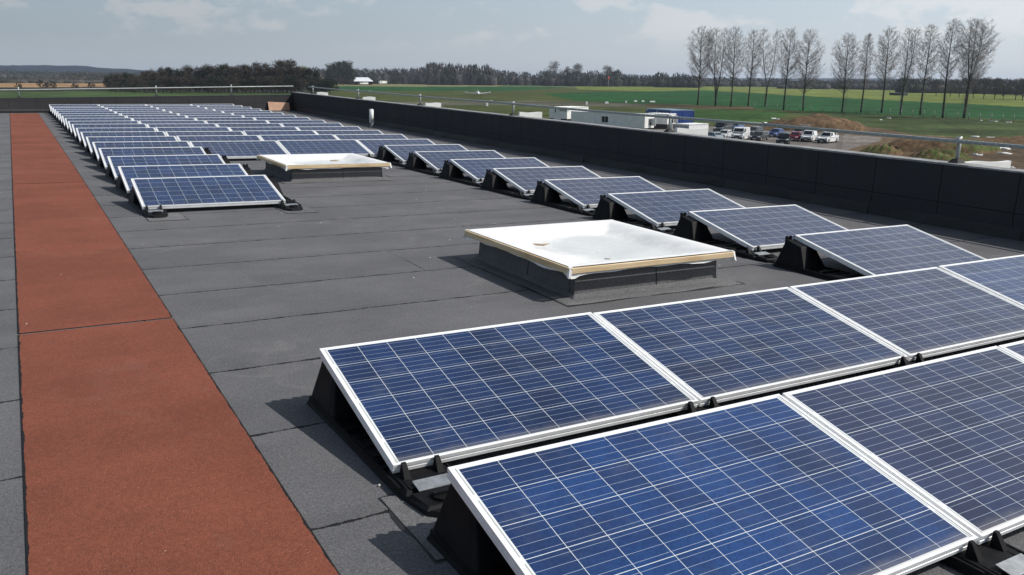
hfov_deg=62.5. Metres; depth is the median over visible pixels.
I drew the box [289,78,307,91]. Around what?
bare tree
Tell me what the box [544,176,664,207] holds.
solar panel
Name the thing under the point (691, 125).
site store
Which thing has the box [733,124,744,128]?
parked car
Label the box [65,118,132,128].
solar panel
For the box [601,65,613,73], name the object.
bare tree
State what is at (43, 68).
hills
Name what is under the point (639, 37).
sky
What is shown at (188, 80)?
bare tree
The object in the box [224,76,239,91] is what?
bare tree
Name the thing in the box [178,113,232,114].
solar panel
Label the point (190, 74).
bare tree
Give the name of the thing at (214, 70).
bare tree
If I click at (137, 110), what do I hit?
solar panel
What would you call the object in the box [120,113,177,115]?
solar panel
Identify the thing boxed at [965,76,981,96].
bare tree
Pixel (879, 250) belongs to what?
solar panel
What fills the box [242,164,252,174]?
panel support
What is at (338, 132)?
solar panel
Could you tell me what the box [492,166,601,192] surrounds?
solar panel
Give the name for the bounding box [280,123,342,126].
solar panel
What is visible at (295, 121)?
solar panel
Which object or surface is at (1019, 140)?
soil heap
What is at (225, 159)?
panel support
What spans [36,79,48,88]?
bush
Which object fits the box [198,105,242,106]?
solar panel
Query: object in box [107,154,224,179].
solar panel
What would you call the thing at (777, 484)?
solar panel
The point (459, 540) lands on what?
panel support
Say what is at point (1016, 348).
solar panel
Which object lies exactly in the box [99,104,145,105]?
solar panel
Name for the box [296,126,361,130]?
solar panel
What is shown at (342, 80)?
bush
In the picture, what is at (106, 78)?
bare tree
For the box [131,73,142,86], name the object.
bare tree
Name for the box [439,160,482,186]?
panel support
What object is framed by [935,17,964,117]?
bare tree
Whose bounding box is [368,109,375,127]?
vent pipe
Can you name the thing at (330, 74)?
pine tree
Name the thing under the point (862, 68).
bare tree
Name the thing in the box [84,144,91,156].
panel support
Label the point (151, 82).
bare tree
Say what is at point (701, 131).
white board
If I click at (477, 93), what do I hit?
light aircraft
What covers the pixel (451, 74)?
woodland
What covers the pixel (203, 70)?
bare tree
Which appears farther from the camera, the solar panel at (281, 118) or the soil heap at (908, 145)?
the soil heap at (908, 145)
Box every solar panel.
[49,104,98,110]
[51,106,101,112]
[53,107,105,115]
[55,109,110,116]
[57,111,114,119]
[59,113,119,122]
[62,115,125,125]
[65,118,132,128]
[68,121,139,133]
[72,124,147,137]
[76,127,155,141]
[80,131,166,147]
[86,136,177,153]
[92,141,191,160]
[98,147,205,168]
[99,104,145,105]
[102,106,150,106]
[106,107,156,109]
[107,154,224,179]
[111,109,163,110]
[115,111,170,112]
[118,164,247,192]
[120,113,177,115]
[126,115,186,117]
[131,175,285,209]
[132,118,194,120]
[139,120,205,124]
[146,104,190,105]
[147,123,217,127]
[151,105,197,106]
[155,127,230,131]
[157,107,205,109]
[164,109,213,110]
[165,131,244,136]
[170,111,222,113]
[176,135,261,141]
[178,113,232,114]
[186,115,242,117]
[189,141,287,158]
[191,104,233,105]
[195,117,254,120]
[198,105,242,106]
[205,107,251,109]
[205,120,267,123]
[214,109,261,110]
[216,123,282,126]
[222,111,272,112]
[228,127,297,131]
[232,113,283,114]
[242,115,295,117]
[243,130,316,134]
[254,117,310,119]
[258,134,337,140]
[266,120,325,122]
[277,139,371,155]
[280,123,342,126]
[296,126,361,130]
[314,130,382,134]
[319,312,698,472]
[334,134,407,139]
[357,139,435,155]
[384,144,468,162]
[414,150,505,170]
[446,394,977,574]
[450,157,548,180]
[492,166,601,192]
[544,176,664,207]
[593,287,907,406]
[607,189,745,226]
[688,204,847,250]
[782,346,1023,544]
[789,267,1023,360]
[794,224,985,275]
[938,255,1023,306]
[998,340,1023,359]
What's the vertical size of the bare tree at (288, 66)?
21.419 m
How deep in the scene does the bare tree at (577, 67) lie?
1379.91 m
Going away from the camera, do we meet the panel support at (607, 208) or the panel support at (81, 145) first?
the panel support at (607, 208)
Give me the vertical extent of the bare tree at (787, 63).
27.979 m
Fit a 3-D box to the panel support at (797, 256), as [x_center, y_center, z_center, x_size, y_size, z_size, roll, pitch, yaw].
[2.934,-0.212,7.439,0.340,0.288,1.435,-6,16,-29]
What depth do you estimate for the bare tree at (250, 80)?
499.89 m
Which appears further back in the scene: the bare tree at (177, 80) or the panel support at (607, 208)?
the bare tree at (177, 80)
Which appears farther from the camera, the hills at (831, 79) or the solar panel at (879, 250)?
the hills at (831, 79)
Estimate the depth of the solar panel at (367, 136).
19.26 m
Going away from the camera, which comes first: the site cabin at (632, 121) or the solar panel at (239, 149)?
the solar panel at (239, 149)
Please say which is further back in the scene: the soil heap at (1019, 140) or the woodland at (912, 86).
the woodland at (912, 86)
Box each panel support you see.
[75,134,79,143]
[79,137,85,150]
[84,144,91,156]
[90,148,97,163]
[97,156,106,172]
[105,163,117,184]
[115,173,130,198]
[128,186,167,217]
[203,147,210,153]
[221,155,230,163]
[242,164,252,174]
[268,175,302,210]
[307,361,450,517]
[365,153,376,158]
[375,146,406,166]
[404,152,441,175]
[426,457,515,574]
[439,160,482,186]
[480,169,532,199]
[530,181,595,215]
[592,194,674,234]
[592,313,720,417]
[673,212,777,262]
[773,235,863,280]
[780,391,1023,574]
[880,353,924,369]
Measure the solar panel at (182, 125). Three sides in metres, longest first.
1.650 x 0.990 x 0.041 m
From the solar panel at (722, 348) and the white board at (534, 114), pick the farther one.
the white board at (534, 114)
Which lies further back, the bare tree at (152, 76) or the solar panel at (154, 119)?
the bare tree at (152, 76)
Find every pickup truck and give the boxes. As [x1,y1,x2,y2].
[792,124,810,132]
[816,132,838,142]
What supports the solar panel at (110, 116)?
on the panel support
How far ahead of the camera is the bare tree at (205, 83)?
499.81 m
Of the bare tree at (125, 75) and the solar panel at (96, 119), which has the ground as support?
the bare tree at (125, 75)
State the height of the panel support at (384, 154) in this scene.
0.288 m
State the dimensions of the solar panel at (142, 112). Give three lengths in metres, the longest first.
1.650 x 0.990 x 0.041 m
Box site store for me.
[674,123,708,128]
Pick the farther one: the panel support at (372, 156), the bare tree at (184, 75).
the bare tree at (184, 75)
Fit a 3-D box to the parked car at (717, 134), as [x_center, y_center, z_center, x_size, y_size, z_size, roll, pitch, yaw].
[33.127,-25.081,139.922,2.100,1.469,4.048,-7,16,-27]
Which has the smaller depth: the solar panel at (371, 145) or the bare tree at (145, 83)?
the solar panel at (371, 145)
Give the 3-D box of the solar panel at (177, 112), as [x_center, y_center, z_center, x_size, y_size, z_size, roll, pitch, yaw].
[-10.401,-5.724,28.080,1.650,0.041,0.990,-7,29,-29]
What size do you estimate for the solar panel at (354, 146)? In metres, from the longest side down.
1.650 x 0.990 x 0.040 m
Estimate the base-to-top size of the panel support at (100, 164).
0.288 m
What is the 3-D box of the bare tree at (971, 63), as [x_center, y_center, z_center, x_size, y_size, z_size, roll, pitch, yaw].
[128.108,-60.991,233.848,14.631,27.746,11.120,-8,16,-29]
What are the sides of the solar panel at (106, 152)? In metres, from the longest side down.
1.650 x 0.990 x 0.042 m
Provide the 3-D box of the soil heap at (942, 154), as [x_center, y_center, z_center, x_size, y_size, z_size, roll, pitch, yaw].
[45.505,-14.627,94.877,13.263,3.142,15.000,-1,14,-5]
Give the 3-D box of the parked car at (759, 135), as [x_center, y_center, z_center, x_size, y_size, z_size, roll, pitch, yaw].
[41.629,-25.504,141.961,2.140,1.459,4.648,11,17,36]
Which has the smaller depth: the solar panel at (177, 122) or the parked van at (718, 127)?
the solar panel at (177, 122)
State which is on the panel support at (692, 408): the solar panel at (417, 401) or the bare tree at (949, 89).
the solar panel at (417, 401)
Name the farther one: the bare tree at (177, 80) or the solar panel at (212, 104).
the bare tree at (177, 80)
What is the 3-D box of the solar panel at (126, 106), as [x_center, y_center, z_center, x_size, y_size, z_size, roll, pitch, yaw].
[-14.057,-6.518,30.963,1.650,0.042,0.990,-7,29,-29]
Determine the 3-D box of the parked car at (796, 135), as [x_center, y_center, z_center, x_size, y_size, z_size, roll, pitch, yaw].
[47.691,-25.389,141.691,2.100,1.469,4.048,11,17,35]
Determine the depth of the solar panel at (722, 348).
4.98 m
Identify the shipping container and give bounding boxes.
[646,108,693,122]
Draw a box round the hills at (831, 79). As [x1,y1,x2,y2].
[190,71,1020,84]
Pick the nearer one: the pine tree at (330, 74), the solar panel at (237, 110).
the solar panel at (237, 110)
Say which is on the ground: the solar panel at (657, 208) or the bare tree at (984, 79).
the bare tree at (984, 79)
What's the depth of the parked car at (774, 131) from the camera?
149.98 m
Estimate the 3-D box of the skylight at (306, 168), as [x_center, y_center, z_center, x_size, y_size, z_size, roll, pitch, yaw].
[-3.127,-1.994,13.944,1.841,0.272,1.980,-6,16,-29]
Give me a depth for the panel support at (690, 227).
8.94 m
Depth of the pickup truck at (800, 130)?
153.97 m
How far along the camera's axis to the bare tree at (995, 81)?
522.13 m
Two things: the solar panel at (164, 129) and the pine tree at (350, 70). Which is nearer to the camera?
the solar panel at (164, 129)
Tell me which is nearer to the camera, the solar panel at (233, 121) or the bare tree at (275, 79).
the solar panel at (233, 121)
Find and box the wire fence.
[754,104,1014,121]
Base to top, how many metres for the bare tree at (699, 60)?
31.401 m
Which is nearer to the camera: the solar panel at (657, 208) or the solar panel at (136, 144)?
the solar panel at (657, 208)
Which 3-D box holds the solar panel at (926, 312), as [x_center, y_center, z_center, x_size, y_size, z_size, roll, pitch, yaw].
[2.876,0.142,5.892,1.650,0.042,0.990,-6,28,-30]
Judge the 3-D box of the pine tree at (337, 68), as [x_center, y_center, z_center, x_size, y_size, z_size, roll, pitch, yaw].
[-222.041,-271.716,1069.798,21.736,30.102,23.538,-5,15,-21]
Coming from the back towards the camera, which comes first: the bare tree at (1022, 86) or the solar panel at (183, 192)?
the bare tree at (1022, 86)
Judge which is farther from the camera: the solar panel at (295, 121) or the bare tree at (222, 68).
the bare tree at (222, 68)
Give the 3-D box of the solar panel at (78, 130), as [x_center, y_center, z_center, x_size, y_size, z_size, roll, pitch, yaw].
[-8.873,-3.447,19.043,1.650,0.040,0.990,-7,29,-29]
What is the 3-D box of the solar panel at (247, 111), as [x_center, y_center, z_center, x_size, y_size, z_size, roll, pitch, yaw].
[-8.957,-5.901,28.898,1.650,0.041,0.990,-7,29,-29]
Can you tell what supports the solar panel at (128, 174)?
on the panel support at (246, 168)
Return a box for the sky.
[0,0,1023,79]
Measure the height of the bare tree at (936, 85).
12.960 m
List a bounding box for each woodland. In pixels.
[0,69,155,82]
[305,61,705,87]
[692,76,1023,93]
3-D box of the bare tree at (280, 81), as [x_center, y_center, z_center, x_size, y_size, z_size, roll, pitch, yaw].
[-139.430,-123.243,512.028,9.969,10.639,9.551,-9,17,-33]
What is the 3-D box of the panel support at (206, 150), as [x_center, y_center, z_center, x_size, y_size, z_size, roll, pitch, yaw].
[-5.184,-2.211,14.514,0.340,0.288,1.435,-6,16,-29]
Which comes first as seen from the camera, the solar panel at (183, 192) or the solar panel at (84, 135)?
the solar panel at (183, 192)
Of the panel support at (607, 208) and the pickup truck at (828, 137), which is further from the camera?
the pickup truck at (828, 137)
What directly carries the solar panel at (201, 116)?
on the flat roof
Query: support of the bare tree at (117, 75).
on the ground
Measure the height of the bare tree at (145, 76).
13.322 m
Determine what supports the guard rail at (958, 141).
on the parapet wall at (980, 199)
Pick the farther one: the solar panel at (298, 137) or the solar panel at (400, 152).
the solar panel at (298, 137)
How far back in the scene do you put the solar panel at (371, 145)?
17.92 m
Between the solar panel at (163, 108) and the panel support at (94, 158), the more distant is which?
the solar panel at (163, 108)
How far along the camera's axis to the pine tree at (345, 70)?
1071.43 m
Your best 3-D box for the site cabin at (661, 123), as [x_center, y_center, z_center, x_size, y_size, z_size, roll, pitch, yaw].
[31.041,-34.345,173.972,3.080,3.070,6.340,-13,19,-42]
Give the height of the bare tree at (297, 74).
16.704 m
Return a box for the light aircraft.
[465,91,490,96]
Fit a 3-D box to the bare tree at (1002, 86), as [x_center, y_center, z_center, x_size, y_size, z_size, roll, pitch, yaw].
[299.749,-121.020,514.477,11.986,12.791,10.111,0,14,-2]
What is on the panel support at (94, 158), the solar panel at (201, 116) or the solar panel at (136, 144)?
the solar panel at (136, 144)
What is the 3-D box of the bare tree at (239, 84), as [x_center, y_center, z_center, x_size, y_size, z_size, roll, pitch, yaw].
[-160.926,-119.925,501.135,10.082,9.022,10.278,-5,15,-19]
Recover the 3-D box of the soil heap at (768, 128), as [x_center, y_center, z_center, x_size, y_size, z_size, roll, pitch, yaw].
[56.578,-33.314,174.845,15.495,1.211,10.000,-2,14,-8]
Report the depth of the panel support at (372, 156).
16.92 m
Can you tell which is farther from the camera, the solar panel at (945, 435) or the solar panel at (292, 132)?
the solar panel at (292, 132)
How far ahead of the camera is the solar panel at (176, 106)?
32.09 m
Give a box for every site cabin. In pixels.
[549,106,587,120]
[571,111,655,129]
[646,113,677,128]
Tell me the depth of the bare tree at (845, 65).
266.58 m
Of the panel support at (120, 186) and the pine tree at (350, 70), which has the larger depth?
the pine tree at (350, 70)
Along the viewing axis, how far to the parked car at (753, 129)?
155.70 m
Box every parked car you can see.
[708,132,723,136]
[720,130,732,137]
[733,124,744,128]
[749,131,769,140]
[750,126,763,133]
[768,128,784,136]
[776,132,790,143]
[790,131,802,140]
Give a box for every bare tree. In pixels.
[102,73,116,87]
[110,81,119,87]
[111,73,127,84]
[121,72,137,90]
[125,77,142,87]
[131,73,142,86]
[136,80,147,89]
[140,70,156,91]
[147,80,160,91]
[148,71,164,90]
[153,75,171,92]
[156,66,173,91]
[162,78,177,89]
[165,67,186,86]
[171,77,189,92]
[175,70,190,91]
[181,77,199,89]
[185,66,201,91]
[190,78,207,91]
[192,66,211,91]
[200,78,213,92]
[202,66,219,91]
[204,62,231,81]
[208,75,224,92]
[217,77,230,92]
[222,65,246,91]
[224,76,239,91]
[233,78,248,89]
[236,63,253,83]
[239,77,260,92]
[240,65,264,91]
[248,76,268,92]
[250,61,272,91]
[257,75,276,92]
[264,75,283,92]
[267,58,301,92]
[276,75,287,89]
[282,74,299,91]
[283,67,306,91]
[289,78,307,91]
[298,67,322,92]
[306,79,323,91]
[317,78,330,91]
[322,79,339,90]
[544,61,563,77]
[570,63,582,76]
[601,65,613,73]
[684,26,714,104]
[701,27,731,105]
[722,26,747,105]
[742,29,763,105]
[755,29,783,105]
[776,27,802,109]
[793,29,825,109]
[830,32,861,112]
[856,33,874,111]
[869,25,902,112]
[895,27,922,114]
[913,24,942,114]
[931,79,942,93]
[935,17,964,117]
[942,79,956,95]
[950,77,967,94]
[954,17,1005,117]
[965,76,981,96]
[977,77,992,98]
[988,77,1001,98]
[994,78,1013,97]
[1006,77,1022,99]
[1013,79,1023,99]
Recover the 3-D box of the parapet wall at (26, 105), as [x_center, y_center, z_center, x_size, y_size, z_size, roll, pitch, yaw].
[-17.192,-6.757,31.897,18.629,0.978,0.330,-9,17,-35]
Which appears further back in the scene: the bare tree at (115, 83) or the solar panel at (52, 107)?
the bare tree at (115, 83)
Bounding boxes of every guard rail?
[0,85,293,97]
[308,86,1023,163]
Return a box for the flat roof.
[0,110,1023,574]
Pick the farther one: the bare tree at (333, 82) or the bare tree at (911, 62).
the bare tree at (333, 82)
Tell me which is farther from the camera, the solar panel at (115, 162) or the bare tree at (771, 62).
the bare tree at (771, 62)
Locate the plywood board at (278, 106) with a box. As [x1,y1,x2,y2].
[268,102,289,109]
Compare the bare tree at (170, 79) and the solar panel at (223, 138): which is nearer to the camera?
the solar panel at (223, 138)
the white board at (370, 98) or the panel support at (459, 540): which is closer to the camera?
the panel support at (459, 540)
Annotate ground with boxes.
[0,79,1023,168]
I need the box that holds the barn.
[350,77,371,84]
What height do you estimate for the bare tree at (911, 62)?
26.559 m
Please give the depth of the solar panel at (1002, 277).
6.65 m
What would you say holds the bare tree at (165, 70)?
on the ground
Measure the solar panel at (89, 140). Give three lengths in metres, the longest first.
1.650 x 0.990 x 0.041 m
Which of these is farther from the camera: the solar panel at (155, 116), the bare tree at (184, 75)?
the bare tree at (184, 75)
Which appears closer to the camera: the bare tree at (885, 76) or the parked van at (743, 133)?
the parked van at (743, 133)
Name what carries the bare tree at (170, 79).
on the ground
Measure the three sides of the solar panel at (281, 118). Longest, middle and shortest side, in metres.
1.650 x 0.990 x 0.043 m
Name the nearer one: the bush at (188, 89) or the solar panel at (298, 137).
the solar panel at (298, 137)
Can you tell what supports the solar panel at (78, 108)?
on the panel support
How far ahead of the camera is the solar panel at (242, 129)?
20.87 m
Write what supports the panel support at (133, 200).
on the flat roof
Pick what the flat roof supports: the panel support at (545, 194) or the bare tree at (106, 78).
the panel support at (545, 194)
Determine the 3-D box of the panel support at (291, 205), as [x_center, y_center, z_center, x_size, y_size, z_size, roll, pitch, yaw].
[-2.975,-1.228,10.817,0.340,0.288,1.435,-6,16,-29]
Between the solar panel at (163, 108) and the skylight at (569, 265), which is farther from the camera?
the solar panel at (163, 108)
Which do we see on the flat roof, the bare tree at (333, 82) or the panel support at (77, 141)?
the panel support at (77, 141)
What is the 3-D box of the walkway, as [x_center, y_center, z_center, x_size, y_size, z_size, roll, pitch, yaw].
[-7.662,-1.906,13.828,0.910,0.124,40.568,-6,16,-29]
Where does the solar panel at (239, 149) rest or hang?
on the panel support
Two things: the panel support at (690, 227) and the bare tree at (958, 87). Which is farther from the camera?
the bare tree at (958, 87)
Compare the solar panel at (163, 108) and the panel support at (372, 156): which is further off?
the solar panel at (163, 108)
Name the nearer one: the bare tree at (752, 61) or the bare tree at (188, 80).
the bare tree at (752, 61)
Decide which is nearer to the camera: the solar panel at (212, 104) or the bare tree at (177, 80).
the solar panel at (212, 104)
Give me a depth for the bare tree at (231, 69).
516.61 m
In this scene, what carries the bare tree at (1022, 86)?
on the ground
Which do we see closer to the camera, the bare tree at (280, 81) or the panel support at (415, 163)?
the panel support at (415, 163)
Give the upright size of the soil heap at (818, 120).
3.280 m
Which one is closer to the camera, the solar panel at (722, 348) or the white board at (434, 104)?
the solar panel at (722, 348)
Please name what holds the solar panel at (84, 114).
on the panel support
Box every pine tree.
[324,63,338,79]
[330,61,344,80]
[337,61,350,84]
[340,60,355,84]
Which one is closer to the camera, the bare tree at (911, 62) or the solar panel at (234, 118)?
the solar panel at (234, 118)
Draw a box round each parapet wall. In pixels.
[0,94,293,112]
[291,92,1023,240]
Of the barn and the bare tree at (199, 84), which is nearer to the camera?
the bare tree at (199, 84)
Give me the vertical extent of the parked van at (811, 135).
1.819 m
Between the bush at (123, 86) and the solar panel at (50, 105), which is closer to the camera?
the solar panel at (50, 105)
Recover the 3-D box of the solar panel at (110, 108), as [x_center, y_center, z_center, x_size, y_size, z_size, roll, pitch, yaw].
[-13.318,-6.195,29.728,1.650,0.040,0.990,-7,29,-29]
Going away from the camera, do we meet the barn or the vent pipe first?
the vent pipe
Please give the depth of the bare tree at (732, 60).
322.08 m
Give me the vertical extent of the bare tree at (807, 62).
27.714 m
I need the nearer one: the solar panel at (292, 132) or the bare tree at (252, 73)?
the solar panel at (292, 132)
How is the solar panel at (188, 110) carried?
on the flat roof
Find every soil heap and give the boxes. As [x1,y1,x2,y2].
[763,126,777,130]
[767,113,870,131]
[859,143,972,161]
[887,135,1001,152]
[975,136,1023,144]
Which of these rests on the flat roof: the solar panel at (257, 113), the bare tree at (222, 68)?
the solar panel at (257, 113)
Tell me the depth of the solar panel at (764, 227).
9.13 m
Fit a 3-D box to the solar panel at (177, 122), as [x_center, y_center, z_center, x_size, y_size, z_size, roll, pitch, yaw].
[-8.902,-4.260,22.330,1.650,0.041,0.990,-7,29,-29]
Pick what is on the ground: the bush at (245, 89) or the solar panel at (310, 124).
the bush at (245, 89)
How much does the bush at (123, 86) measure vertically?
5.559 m
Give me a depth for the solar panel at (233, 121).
23.40 m
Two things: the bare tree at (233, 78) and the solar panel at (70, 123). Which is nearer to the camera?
the solar panel at (70, 123)
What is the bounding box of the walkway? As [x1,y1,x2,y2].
[10,113,339,574]
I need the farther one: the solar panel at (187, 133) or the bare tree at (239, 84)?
the bare tree at (239, 84)
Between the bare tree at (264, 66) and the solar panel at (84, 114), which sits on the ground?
the bare tree at (264, 66)
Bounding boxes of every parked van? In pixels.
[713,122,732,131]
[731,127,749,139]
[800,130,817,141]
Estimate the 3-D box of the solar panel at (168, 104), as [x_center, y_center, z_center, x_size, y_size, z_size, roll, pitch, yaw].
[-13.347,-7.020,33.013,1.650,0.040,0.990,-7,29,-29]
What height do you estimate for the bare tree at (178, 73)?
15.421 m
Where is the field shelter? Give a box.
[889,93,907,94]
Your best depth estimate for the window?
170.59 m
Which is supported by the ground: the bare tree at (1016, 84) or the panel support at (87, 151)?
the bare tree at (1016, 84)
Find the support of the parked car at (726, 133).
on the ground
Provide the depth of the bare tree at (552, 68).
1335.54 m
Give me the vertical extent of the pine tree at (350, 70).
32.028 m
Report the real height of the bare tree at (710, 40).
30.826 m
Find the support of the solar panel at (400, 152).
on the panel support at (384, 154)
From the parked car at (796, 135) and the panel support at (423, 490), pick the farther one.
the parked car at (796, 135)
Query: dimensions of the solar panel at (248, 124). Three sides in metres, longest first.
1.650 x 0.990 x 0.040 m
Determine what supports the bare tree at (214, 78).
on the ground
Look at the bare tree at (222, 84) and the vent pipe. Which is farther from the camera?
the bare tree at (222, 84)
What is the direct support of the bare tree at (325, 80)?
on the ground
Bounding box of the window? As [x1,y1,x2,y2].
[595,116,607,122]
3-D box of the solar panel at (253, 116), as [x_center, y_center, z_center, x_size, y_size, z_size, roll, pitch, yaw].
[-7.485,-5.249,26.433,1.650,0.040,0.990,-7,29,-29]
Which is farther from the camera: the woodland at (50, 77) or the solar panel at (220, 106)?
the woodland at (50, 77)
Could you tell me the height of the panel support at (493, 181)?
0.288 m
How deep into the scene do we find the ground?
377.64 m
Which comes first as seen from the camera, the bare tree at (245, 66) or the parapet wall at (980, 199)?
the parapet wall at (980, 199)
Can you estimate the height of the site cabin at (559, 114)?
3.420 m
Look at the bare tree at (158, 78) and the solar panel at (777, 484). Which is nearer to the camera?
the solar panel at (777, 484)
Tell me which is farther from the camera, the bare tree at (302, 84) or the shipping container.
the bare tree at (302, 84)
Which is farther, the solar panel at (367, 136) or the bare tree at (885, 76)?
the bare tree at (885, 76)
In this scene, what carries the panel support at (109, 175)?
on the flat roof
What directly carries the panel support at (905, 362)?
on the flat roof
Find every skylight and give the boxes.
[253,153,395,183]
[454,219,745,306]
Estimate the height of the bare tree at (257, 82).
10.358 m
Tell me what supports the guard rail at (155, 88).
on the parapet wall at (26, 105)
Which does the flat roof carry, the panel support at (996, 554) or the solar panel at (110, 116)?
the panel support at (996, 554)
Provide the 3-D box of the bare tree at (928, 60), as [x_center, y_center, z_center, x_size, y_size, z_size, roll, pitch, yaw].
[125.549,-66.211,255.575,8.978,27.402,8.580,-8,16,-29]
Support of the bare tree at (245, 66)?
on the ground
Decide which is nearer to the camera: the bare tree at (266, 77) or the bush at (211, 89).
the bush at (211, 89)
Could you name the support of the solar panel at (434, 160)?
on the panel support at (415, 163)
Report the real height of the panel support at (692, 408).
0.288 m
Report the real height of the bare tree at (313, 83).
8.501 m
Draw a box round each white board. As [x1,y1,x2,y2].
[362,97,374,99]
[425,103,440,106]
[518,112,541,117]
[675,128,707,135]
[965,160,1010,167]
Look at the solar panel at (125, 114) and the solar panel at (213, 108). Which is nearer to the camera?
the solar panel at (125, 114)
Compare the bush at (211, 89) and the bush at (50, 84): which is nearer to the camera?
the bush at (211, 89)
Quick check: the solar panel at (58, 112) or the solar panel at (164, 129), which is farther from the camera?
the solar panel at (58, 112)
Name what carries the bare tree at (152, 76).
on the ground
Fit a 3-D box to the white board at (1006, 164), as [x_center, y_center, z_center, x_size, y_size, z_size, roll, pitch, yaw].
[6.085,-1.190,10.940,0.980,0.900,0.060,-6,16,-29]
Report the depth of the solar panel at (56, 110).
27.95 m
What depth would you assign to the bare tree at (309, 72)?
526.83 m
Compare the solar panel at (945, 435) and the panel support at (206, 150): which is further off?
the panel support at (206, 150)
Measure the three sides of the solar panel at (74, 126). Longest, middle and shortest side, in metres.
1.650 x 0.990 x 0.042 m
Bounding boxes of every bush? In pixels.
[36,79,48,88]
[48,82,56,88]
[120,83,131,92]
[180,84,190,92]
[209,85,218,91]
[240,85,249,93]
[337,76,345,84]
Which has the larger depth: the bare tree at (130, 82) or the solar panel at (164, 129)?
the bare tree at (130, 82)
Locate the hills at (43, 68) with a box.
[0,65,268,75]
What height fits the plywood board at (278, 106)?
0.373 m
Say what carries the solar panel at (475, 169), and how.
on the panel support at (451, 171)
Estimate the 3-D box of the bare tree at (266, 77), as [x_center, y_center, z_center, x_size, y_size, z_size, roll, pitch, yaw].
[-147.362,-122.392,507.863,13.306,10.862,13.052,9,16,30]
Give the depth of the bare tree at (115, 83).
520.11 m
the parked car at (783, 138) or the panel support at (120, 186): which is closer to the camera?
the panel support at (120, 186)
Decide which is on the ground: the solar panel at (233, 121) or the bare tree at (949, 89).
the bare tree at (949, 89)
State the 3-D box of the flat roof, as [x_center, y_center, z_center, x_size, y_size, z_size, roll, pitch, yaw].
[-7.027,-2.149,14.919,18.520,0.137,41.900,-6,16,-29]
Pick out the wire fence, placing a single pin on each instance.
(901, 112)

